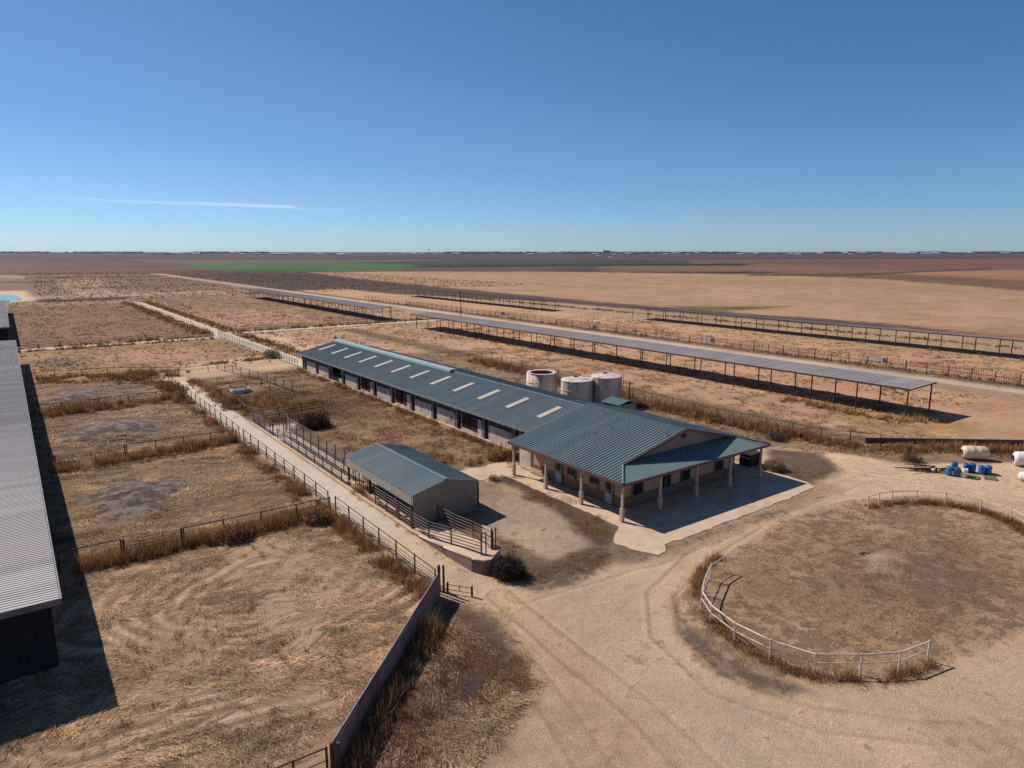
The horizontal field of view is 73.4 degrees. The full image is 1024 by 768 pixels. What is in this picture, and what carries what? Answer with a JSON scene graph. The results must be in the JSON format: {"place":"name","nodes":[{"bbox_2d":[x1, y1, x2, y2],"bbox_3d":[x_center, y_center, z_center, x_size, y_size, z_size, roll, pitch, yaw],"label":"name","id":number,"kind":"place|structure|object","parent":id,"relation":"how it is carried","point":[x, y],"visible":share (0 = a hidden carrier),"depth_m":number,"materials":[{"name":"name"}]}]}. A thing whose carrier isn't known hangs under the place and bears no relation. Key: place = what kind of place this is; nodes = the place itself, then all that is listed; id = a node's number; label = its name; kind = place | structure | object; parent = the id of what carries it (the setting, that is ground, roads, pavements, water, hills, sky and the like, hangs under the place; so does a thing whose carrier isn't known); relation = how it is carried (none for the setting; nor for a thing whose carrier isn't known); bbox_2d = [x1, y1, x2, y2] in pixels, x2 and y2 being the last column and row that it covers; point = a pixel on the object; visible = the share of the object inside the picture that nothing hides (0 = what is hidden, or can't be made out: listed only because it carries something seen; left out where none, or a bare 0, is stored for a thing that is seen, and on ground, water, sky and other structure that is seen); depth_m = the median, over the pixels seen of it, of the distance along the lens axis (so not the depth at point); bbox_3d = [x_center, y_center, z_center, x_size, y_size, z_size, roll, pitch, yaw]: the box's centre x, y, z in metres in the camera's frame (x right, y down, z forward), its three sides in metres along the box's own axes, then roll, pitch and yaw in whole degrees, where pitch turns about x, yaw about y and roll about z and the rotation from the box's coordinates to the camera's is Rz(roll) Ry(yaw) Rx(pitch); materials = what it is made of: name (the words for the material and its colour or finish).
{"place":"outdoors","nodes":[
{"label":"outdoors","id":0,"kind":"place"},
{"bbox_2d":[0,300,8,340],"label":"freestall barn","id":1,"kind":"structure","parent":0,"point":[4,323],"depth_m":176.74,"materials":[{"name":"black metal"}]},
{"bbox_2d":[7,293,540,384],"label":"dry grass","id":2,"kind":"structure","parent":0,"point":[120,306],"depth_m":206.66,"materials":[{"name":"plant"}]},
{"bbox_2d":[133,302,467,587],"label":"concrete path","id":3,"kind":"structure","parent":0,"point":[375,517],"depth_m":68.12,"materials":[{"name":"concrete"}]},
{"bbox_2d":[277,428,341,481],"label":"alley fence","id":4,"kind":"object","parent":3,"relation":"on","point":[331,468],"visible":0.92,"depth_m":72.88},
{"bbox_2d":[283,422,353,480],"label":"alley fence","id":5,"kind":"object","parent":3,"relation":"on","point":[335,462],"visible":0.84,"depth_m":74.48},
{"bbox_2d":[286,411,364,478],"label":"alley fence","id":6,"kind":"object","parent":3,"relation":"on","point":[289,419],"visible":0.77,"depth_m":78.61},
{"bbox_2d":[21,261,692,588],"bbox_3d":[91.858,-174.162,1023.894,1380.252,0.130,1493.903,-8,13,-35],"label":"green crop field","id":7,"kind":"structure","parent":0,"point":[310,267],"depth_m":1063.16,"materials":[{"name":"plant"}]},
{"bbox_2d":[207,266,579,301],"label":"plowed field","id":8,"kind":"structure","parent":0,"point":[409,292],"depth_m":489.30,"materials":[{"name":"soil"}]},
{"bbox_2d":[297,337,594,452],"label":"milking barn","id":9,"kind":"structure","parent":0,"point":[490,408],"depth_m":94.17,"materials":[{"name":"green metal"},{"name":"concrete"},{"name":"tan siding"}]},
{"bbox_2d":[461,460,519,480],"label":"apron pavement","id":10,"kind":"structure","parent":0,"point":[482,473],"depth_m":70.51,"materials":[{"name":"concrete"}]},
{"bbox_2d":[0,252,1023,767],"bbox_3d":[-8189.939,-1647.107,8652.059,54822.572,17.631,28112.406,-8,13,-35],"label":"ground","id":11,"kind":"structure","parent":0,"point":[128,498],"depth_m":92.56,"materials":[{"name":"soil"}]},
{"bbox_2d":[0,340,61,683],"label":"freestall barn","id":12,"kind":"structure","parent":11,"relation":"on","point":[30,593],"depth_m":41.41,"materials":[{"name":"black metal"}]},
{"bbox_2d":[56,538,122,571],"bbox_3d":[-30.159,12.285,49.220,3.958,1.610,0.106,-7,13,-34],"label":"pipe fence","id":13,"kind":"object","parent":11,"relation":"on","point":[57,552],"visible":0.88,"depth_m":48.75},
{"bbox_2d":[54,444,125,463],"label":"farm gate","id":14,"kind":"structure","parent":11,"relation":"on","point":[124,449],"depth_m":73.01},
{"bbox_2d":[29,368,189,386],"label":"dry weeds","id":15,"kind":"object","parent":11,"relation":"on","point":[149,372],"visible":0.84,"depth_m":122.63,"materials":[{"name":"plant"}]},
{"bbox_2d":[16,335,208,349],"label":"dry weeds","id":16,"kind":"object","parent":11,"relation":"on","point":[91,343],"visible":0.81,"depth_m":171.11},
{"bbox_2d":[37,387,188,419],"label":"dry weeds","id":17,"kind":"object","parent":11,"relation":"on","point":[62,411],"visible":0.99,"depth_m":97.86,"materials":[{"name":"plant"}]},
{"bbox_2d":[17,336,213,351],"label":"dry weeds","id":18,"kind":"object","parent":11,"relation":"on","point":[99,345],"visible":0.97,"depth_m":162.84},
{"bbox_2d":[19,333,212,349],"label":"pipe fence","id":19,"kind":"object","parent":11,"relation":"on","point":[117,341],"visible":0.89,"depth_m":165.47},
{"bbox_2d":[23,375,227,464],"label":"flattened straw","id":20,"kind":"object","parent":11,"relation":"on","point":[163,408],"visible":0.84,"depth_m":91.84,"materials":[{"name":"plant"}]},
{"bbox_2d":[26,362,235,379],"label":"pipe fence","id":21,"kind":"object","parent":11,"relation":"on","point":[131,367],"visible":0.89,"depth_m":125.47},
{"bbox_2d":[47,428,238,477],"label":"dry weeds","id":22,"kind":"object","parent":11,"relation":"on","point":[57,466],"visible":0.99,"depth_m":74.98,"materials":[{"name":"plant"}]},
{"bbox_2d":[105,373,199,395],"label":"dry weeds","id":23,"kind":"object","parent":11,"relation":"on","point":[136,378],"visible":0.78,"depth_m":116.68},
{"bbox_2d":[122,528,182,553],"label":"farm gate","id":24,"kind":"structure","parent":11,"relation":"on","point":[124,546],"depth_m":51.18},
{"bbox_2d":[121,301,213,333],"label":"dry weeds","id":25,"kind":"object","parent":11,"relation":"on","point":[167,319],"visible":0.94,"depth_m":225.86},
{"bbox_2d":[39,442,314,566],"bbox_3d":[-32.594,9.750,64.629,21.358,0.609,27.274,-8,13,-35],"label":"flattened straw","id":26,"kind":"object","parent":11,"relation":"on","point":[191,475],"visible":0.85,"depth_m":62.58,"materials":[{"name":"plant"}]},
{"bbox_2d":[156,380,239,437],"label":"dry weeds","id":27,"kind":"object","parent":11,"relation":"on","point":[211,421],"visible":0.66,"depth_m":94.88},
{"bbox_2d":[168,375,239,435],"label":"pipe fence","id":28,"kind":"object","parent":11,"relation":"on","point":[207,406],"visible":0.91,"depth_m":94.79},
{"bbox_2d":[71,504,337,575],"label":"dry weeds","id":29,"kind":"object","parent":11,"relation":"on","point":[117,557],"visible":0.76,"depth_m":51.11,"materials":[{"name":"plant"}]},
{"bbox_2d":[186,376,252,417],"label":"dry weeds","id":30,"kind":"object","parent":11,"relation":"on","point":[196,383],"visible":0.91,"depth_m":105.73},
{"bbox_2d":[140,300,299,352],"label":"dry weeds","id":31,"kind":"object","parent":11,"relation":"on","point":[197,317],"visible":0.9,"depth_m":209.30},
{"bbox_2d":[214,518,253,544],"bbox_3d":[-21.745,11.323,53.589,3.273,1.694,3.430,-8,13,-35],"label":"tumbleweed bush","id":32,"kind":"object","parent":11,"relation":"on","point":[237,526],"visible":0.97,"depth_m":53.30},
{"bbox_2d":[217,362,292,391],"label":"pipe fence","id":33,"kind":"object","parent":11,"relation":"on","point":[256,374],"visible":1,"depth_m":120.67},
{"bbox_2d":[182,497,330,538],"bbox_3d":[-20.289,11.052,55.640,11.608,1.610,0.106,-8,13,-34],"label":"pipe fence","id":34,"kind":"object","parent":11,"relation":"on","point":[222,520],"visible":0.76,"depth_m":55.55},
{"bbox_2d":[218,331,297,366],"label":"pipe fence","id":35,"kind":"object","parent":11,"relation":"on","point":[259,348],"visible":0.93,"depth_m":152.93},
{"bbox_2d":[234,330,301,356],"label":"pipe fence","id":36,"kind":"object","parent":11,"relation":"on","point":[267,342],"visible":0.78,"depth_m":163.46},
{"bbox_2d":[0,520,539,767],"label":"flattened straw","id":37,"kind":"object","parent":11,"relation":"on","point":[29,697],"visible":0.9,"depth_m":35.95,"materials":[{"name":"plant"}]},
{"bbox_2d":[20,269,543,300],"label":"dry grass","id":38,"kind":"structure","parent":11,"relation":"on","point":[242,289],"depth_m":517.45,"materials":[{"name":"plant"}]},
{"bbox_2d":[219,390,350,411],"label":"dry weeds","id":39,"kind":"object","parent":11,"relation":"on","point":[282,401],"visible":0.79,"depth_m":100.70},
{"bbox_2d":[239,499,330,536],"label":"dry weeds","id":40,"kind":"object","parent":11,"relation":"on","point":[275,515],"visible":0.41,"depth_m":56.39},
{"bbox_2d":[243,429,328,504],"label":"pipe fence","id":41,"kind":"object","parent":11,"relation":"on","point":[294,471],"visible":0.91,"depth_m":69.36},
{"bbox_2d":[254,401,323,420],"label":"pipe fence","id":42,"kind":"object","parent":11,"relation":"on","point":[278,413],"visible":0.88,"depth_m":93.42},
{"bbox_2d":[252,408,331,426],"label":"dry weeds","id":43,"kind":"object","parent":11,"relation":"on","point":[280,419],"visible":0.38,"depth_m":91.62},
{"bbox_2d":[275,746,328,767],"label":"pipe fence","id":44,"kind":"object","parent":11,"relation":"on","point":[292,761],"visible":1,"depth_m":28.78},
{"bbox_2d":[294,408,331,429],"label":"tumbleweed bush","id":45,"kind":"object","parent":11,"relation":"on","point":[314,420],"visible":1,"depth_m":87.42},
{"bbox_2d":[294,504,336,525],"bbox_3d":[-16.352,10.684,57.142,3.181,1.610,3.340,1,11,4],"label":"tumbleweed bush","id":46,"kind":"object","parent":11,"relation":"on","point":[315,511],"visible":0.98,"depth_m":56.80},
{"bbox_2d":[246,288,391,320],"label":"shade canopy","id":47,"kind":"object","parent":11,"relation":"on","point":[335,301],"visible":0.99,"depth_m":264.09,"materials":[{"name":"metal"}]},
{"bbox_2d":[225,432,433,599],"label":"dry weeds","id":48,"kind":"object","parent":11,"relation":"on","point":[338,522],"visible":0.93,"depth_m":54.13,"materials":[{"name":"plant"}]},
{"bbox_2d":[251,422,414,533],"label":"lane kerb","id":49,"kind":"structure","parent":11,"relation":"on","point":[379,509],"depth_m":66.25,"materials":[{"name":"concrete"}]},
{"bbox_2d":[239,317,434,331],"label":"dry weeds","id":50,"kind":"object","parent":11,"relation":"on","point":[317,325],"visible":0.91,"depth_m":210.97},
{"bbox_2d":[198,370,486,460],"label":"dry grass","id":51,"kind":"structure","parent":11,"relation":"on","point":[358,415],"depth_m":94.03,"materials":[{"name":"plant"}]},
{"bbox_2d":[335,496,435,582],"bbox_3d":[-10.138,11.697,52.411,0.106,1.560,17.206,-8,13,-35],"label":"pipe fence","id":52,"kind":"object","parent":11,"relation":"on","point":[379,540],"visible":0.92,"depth_m":51.16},
{"bbox_2d":[329,564,444,767],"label":"concrete wall","id":53,"kind":"structure","parent":11,"relation":"on","point":[339,743],"depth_m":34.59,"materials":[{"name":"concrete"}]},
{"bbox_2d":[329,605,446,767],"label":"dry weeds","id":54,"kind":"object","parent":11,"relation":"on","point":[423,638],"visible":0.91,"depth_m":33.81,"materials":[{"name":"plant"}]},
{"bbox_2d":[374,486,411,524],"bbox_3d":[-10.144,10.456,58.477,0.106,1.710,7.006,-8,13,-35],"label":"alley fence","id":55,"kind":"object","parent":11,"relation":"on","point":[386,507],"visible":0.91,"depth_m":58.24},
{"bbox_2d":[288,365,519,458],"bbox_3d":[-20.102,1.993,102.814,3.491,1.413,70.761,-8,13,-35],"label":"dry weeds","id":56,"kind":"object","parent":11,"relation":"on","point":[342,386],"visible":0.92,"depth_m":94.76,"materials":[{"name":"plant"}]},
{"bbox_2d":[345,442,478,524],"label":"cattle shed","id":57,"kind":"structure","parent":11,"relation":"on","point":[420,484],"depth_m":59.44,"materials":[{"name":"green metal"}]},
{"bbox_2d":[389,625,496,767],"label":"dry weeds","id":58,"kind":"object","parent":11,"relation":"on","point":[437,702],"visible":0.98,"depth_m":34.04,"materials":[{"name":"plant"}]},
{"bbox_2d":[412,512,480,549],"bbox_3d":[-5.187,11.296,51.964,0.391,2.278,8.662,-10,15,-42],"label":"alley fence","id":59,"kind":"object","parent":11,"relation":"on","point":[451,534],"visible":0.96,"depth_m":51.54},
{"bbox_2d":[410,522,500,573],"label":"loading ramp","id":60,"kind":"structure","parent":11,"relation":"on","point":[471,559],"depth_m":50.39,"materials":[{"name":"concrete"}]},
{"bbox_2d":[481,525,495,554],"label":"ramp gate","id":61,"kind":"structure","parent":60,"relation":"on","point":[487,537],"depth_m":49.65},
{"bbox_2d":[437,505,492,548],"bbox_3d":[-3.709,11.046,53.349,0.268,2.246,8.509,-7,13,-34],"label":"alley fence","id":62,"kind":"object","parent":11,"relation":"on","point":[472,524],"visible":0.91,"depth_m":53.69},
{"bbox_2d":[382,612,553,762],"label":"dry grass","id":63,"kind":"structure","parent":11,"relation":"on","point":[473,673],"depth_m":36.04,"materials":[{"name":"plant"}]},
{"bbox_2d":[437,452,519,466],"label":"dry weeds","id":64,"kind":"object","parent":11,"relation":"on","point":[478,460],"visible":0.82,"depth_m":73.46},
{"bbox_2d":[403,288,556,310],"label":"shade canopy","id":65,"kind":"object","parent":11,"relation":"on","point":[530,299],"visible":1,"depth_m":296.01,"materials":[{"name":"metal"}]},
{"bbox_2d":[483,444,509,460],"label":"tumbleweed bush","id":66,"kind":"object","parent":11,"relation":"on","point":[496,452],"visible":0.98,"depth_m":74.53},
{"bbox_2d":[489,552,528,582],"bbox_3d":[-0.263,12.472,47.453,2.890,1.747,3.066,-8,13,-35],"label":"tumbleweed bush","id":67,"kind":"object","parent":11,"relation":"on","point":[509,565],"visible":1,"depth_m":47.10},
{"bbox_2d":[0,251,1023,253],"bbox_3d":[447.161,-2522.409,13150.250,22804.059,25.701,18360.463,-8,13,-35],"label":"distant trees","id":68,"kind":"object","parent":11,"relation":"on","point":[512,251],"visible":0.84,"depth_m":6994.77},
{"bbox_2d":[526,369,557,392],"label":"water tank","id":69,"kind":"object","parent":11,"relation":"on","point":[543,379],"visible":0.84,"depth_m":103.63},
{"bbox_2d":[493,529,609,579],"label":"dry grass","id":70,"kind":"structure","parent":11,"relation":"on","point":[557,566],"depth_m":49.27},
{"bbox_2d":[561,375,594,401],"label":"water tank","id":71,"kind":"object","parent":11,"relation":"on","point":[580,387],"visible":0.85,"depth_m":97.81,"materials":[{"name":"metal"}]},
{"bbox_2d":[591,372,623,403],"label":"water tank","id":72,"kind":"object","parent":11,"relation":"on","point":[607,385],"visible":0.83,"depth_m":99.00,"materials":[{"name":"metal"}]},
{"bbox_2d":[601,396,637,409],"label":"pump house","id":73,"kind":"structure","parent":11,"relation":"on","point":[619,402],"depth_m":88.72,"materials":[{"name":"green"}]},
{"bbox_2d":[465,356,861,451],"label":"dry weeds","id":74,"kind":"object","parent":11,"relation":"on","point":[734,421],"visible":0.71,"depth_m":91.46,"materials":[{"name":"plant"}]},
{"bbox_2d":[410,312,936,416],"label":"shade canopy","id":75,"kind":"object","parent":11,"relation":"on","point":[890,381],"visible":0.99,"depth_m":119.62,"materials":[{"name":"metal"}]},
{"bbox_2d":[482,350,881,446],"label":"pipe fence","id":76,"kind":"object","parent":11,"relation":"on","point":[850,436],"visible":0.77,"depth_m":90.94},
{"bbox_2d":[365,296,1023,385],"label":"headlock fence","id":77,"kind":"object","parent":11,"relation":"on","point":[463,309],"visible":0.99,"depth_m":157.86,"materials":[{"name":"metal"}]},
{"bbox_2d":[371,299,1023,385],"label":"dry weeds","id":78,"kind":"object","parent":11,"relation":"on","point":[901,368],"visible":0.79,"depth_m":151.20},
{"bbox_2d":[433,318,1023,423],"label":"dry grass","id":79,"kind":"structure","parent":11,"relation":"on","point":[883,408],"depth_m":139.99,"materials":[{"name":"plant"}]},
{"bbox_2d":[453,295,1021,348],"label":"dry weeds","id":80,"kind":"object","parent":11,"relation":"on","point":[925,338],"visible":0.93,"depth_m":205.27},
{"bbox_2d":[762,457,786,472],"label":"tumbleweed bush","id":81,"kind":"object","parent":11,"relation":"on","point":[773,464],"visible":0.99,"depth_m":70.39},
{"bbox_2d":[764,429,787,441],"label":"tumbleweed bush","id":82,"kind":"object","parent":11,"relation":"on","point":[773,435],"visible":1,"depth_m":81.88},
{"bbox_2d":[632,307,1023,355],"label":"shade canopy","id":83,"kind":"object","parent":11,"relation":"on","point":[907,330],"visible":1,"depth_m":173.72,"materials":[{"name":"metal"}]},
{"bbox_2d":[780,393,938,425],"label":"dry weeds","id":84,"kind":"object","parent":11,"relation":"on","point":[846,410],"visible":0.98,"depth_m":94.84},
{"bbox_2d":[900,451,923,464],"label":"tumbleweed bush","id":85,"kind":"object","parent":11,"relation":"on","point":[911,458],"visible":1,"depth_m":73.28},
{"bbox_2d":[858,437,1023,457],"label":"dry weeds","id":86,"kind":"object","parent":11,"relation":"on","point":[948,447],"visible":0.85,"depth_m":77.33,"materials":[{"name":"plant"}]},
{"bbox_2d":[864,437,1023,445],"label":"wall","id":87,"kind":"structure","parent":11,"relation":"on","point":[913,440],"depth_m":80.09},
{"bbox_2d":[960,445,989,459],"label":"poly tank","id":88,"kind":"object","parent":11,"relation":"on","point":[976,452],"visible":1,"depth_m":73.75,"materials":[{"name":"beige plastic"}]},
{"bbox_2d":[0,0,1023,251],"label":"sky","id":89,"kind":"structure","parent":0,"point":[126,125],"materials":[{"name":"blue"}]},
{"bbox_2d":[149,260,1023,767],"bbox_3d":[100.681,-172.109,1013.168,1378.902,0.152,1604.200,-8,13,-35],"label":"gravel yard ground","id":90,"kind":"structure","parent":0,"point":[677,694],"depth_m":35.87,"materials":[{"name":"gravel"}]},
{"bbox_2d":[503,474,616,538],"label":"dry grass","id":91,"kind":"structure","parent":90,"relation":"on","point":[597,520],"depth_m":57.67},
{"bbox_2d":[894,464,953,473],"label":"scrap pile","id":92,"kind":"object","parent":90,"relation":"on","point":[927,467],"visible":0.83,"depth_m":70.18,"materials":[{"name":"metal"}]},
{"bbox_2d":[1011,451,1023,465],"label":"poly tank","id":93,"kind":"object","parent":90,"relation":"on","point":[1017,458],"visible":1,"depth_m":71.63,"materials":[{"name":"white plastic"}]},
{"bbox_2d":[154,266,1023,400],"bbox_3d":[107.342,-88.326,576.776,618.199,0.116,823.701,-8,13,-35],"label":"feed road","id":94,"kind":"structure","parent":0,"point":[981,389],"depth_m":184.63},
{"bbox_2d":[496,461,814,554],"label":"porch slab pavement","id":95,"kind":"structure","parent":0,"point":[647,526],"depth_m":60.99,"materials":[{"name":"concrete"}]},
{"bbox_2d":[507,400,770,521],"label":"office building","id":96,"kind":"structure","parent":95,"relation":"on","point":[621,458],"depth_m":64.47,"materials":[{"name":"green metal"}]},
{"bbox_2d":[554,462,562,483],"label":"door","id":97,"kind":"structure","parent":96,"relation":"in","point":[558,468],"depth_m":66.27,"materials":[{"name":"blue metal"}]},
{"bbox_2d":[589,475,598,489],"bbox_3d":[7.434,8.837,62.299,0.108,1.250,1.200,-8,13,-35],"label":"window","id":98,"kind":"structure","parent":96,"relation":"in","point":[593,481],"depth_m":62.23,"materials":[{"name":"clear glass"}]},
{"bbox_2d":[603,480,613,504],"bbox_3d":[8.532,9.522,60.851,0.167,2.150,1.100,-8,13,-35],"label":"door","id":99,"kind":"structure","parent":96,"relation":"in","point":[608,487],"depth_m":60.82,"materials":[{"name":"blue metal"}]},
{"bbox_2d":[632,482,643,495],"bbox_3d":[11.106,9.163,60.598,1.350,1.250,0.108,-8,13,-35],"label":"window","id":100,"kind":"structure","parent":96,"relation":"in","point":[637,489],"depth_m":60.52,"materials":[{"name":"black glass"}]},
{"bbox_2d":[662,474,671,495],"bbox_3d":[14.034,9.203,62.780,1.400,2.050,0.118,-8,13,-35],"label":"door","id":101,"kind":"structure","parent":96,"relation":"in","point":[666,480],"depth_m":62.81,"materials":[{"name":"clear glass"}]},
{"bbox_2d":[738,451,759,468],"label":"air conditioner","id":102,"kind":"object","parent":95,"relation":"on","point":[749,460],"visible":0.69,"depth_m":71.57,"materials":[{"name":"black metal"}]},
{"bbox_2d":[318,267,1023,682],"bbox_3d":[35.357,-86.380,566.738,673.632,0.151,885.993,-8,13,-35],"label":"stubble field","id":103,"kind":"structure","parent":0,"point":[948,307],"depth_m":362.75,"materials":[{"name":"plant"}]},
{"bbox_2d":[403,346,950,458],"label":"dry grass","id":104,"kind":"structure","parent":0,"point":[733,397],"depth_m":101.06,"materials":[{"name":"plant"}]},
{"bbox_2d":[680,494,1023,690],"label":"island ground","id":105,"kind":"structure","parent":0,"point":[991,629],"depth_m":45.58,"materials":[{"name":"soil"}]},
{"bbox_2d":[684,551,941,689],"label":"dry weeds","id":106,"kind":"object","parent":105,"relation":"on","point":[696,583],"visible":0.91,"depth_m":37.07,"materials":[{"name":"plant"}]},
{"bbox_2d":[700,555,930,674],"bbox_3d":[16.066,14.015,40.898,7.083,1.350,13.404,-8,13,-35],"label":"white pipe fence","id":107,"kind":"object","parent":105,"relation":"on","point":[771,640],"visible":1,"depth_m":37.42,"materials":[{"name":"metal"}]},
{"bbox_2d":[864,494,1023,536],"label":"dry weeds","id":108,"kind":"object","parent":105,"relation":"on","point":[1015,526],"visible":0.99,"depth_m":60.12,"materials":[{"name":"plant"}]},
{"bbox_2d":[867,490,1023,520],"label":"white pipe fence","id":109,"kind":"object","parent":105,"relation":"on","point":[1010,514],"visible":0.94,"depth_m":60.44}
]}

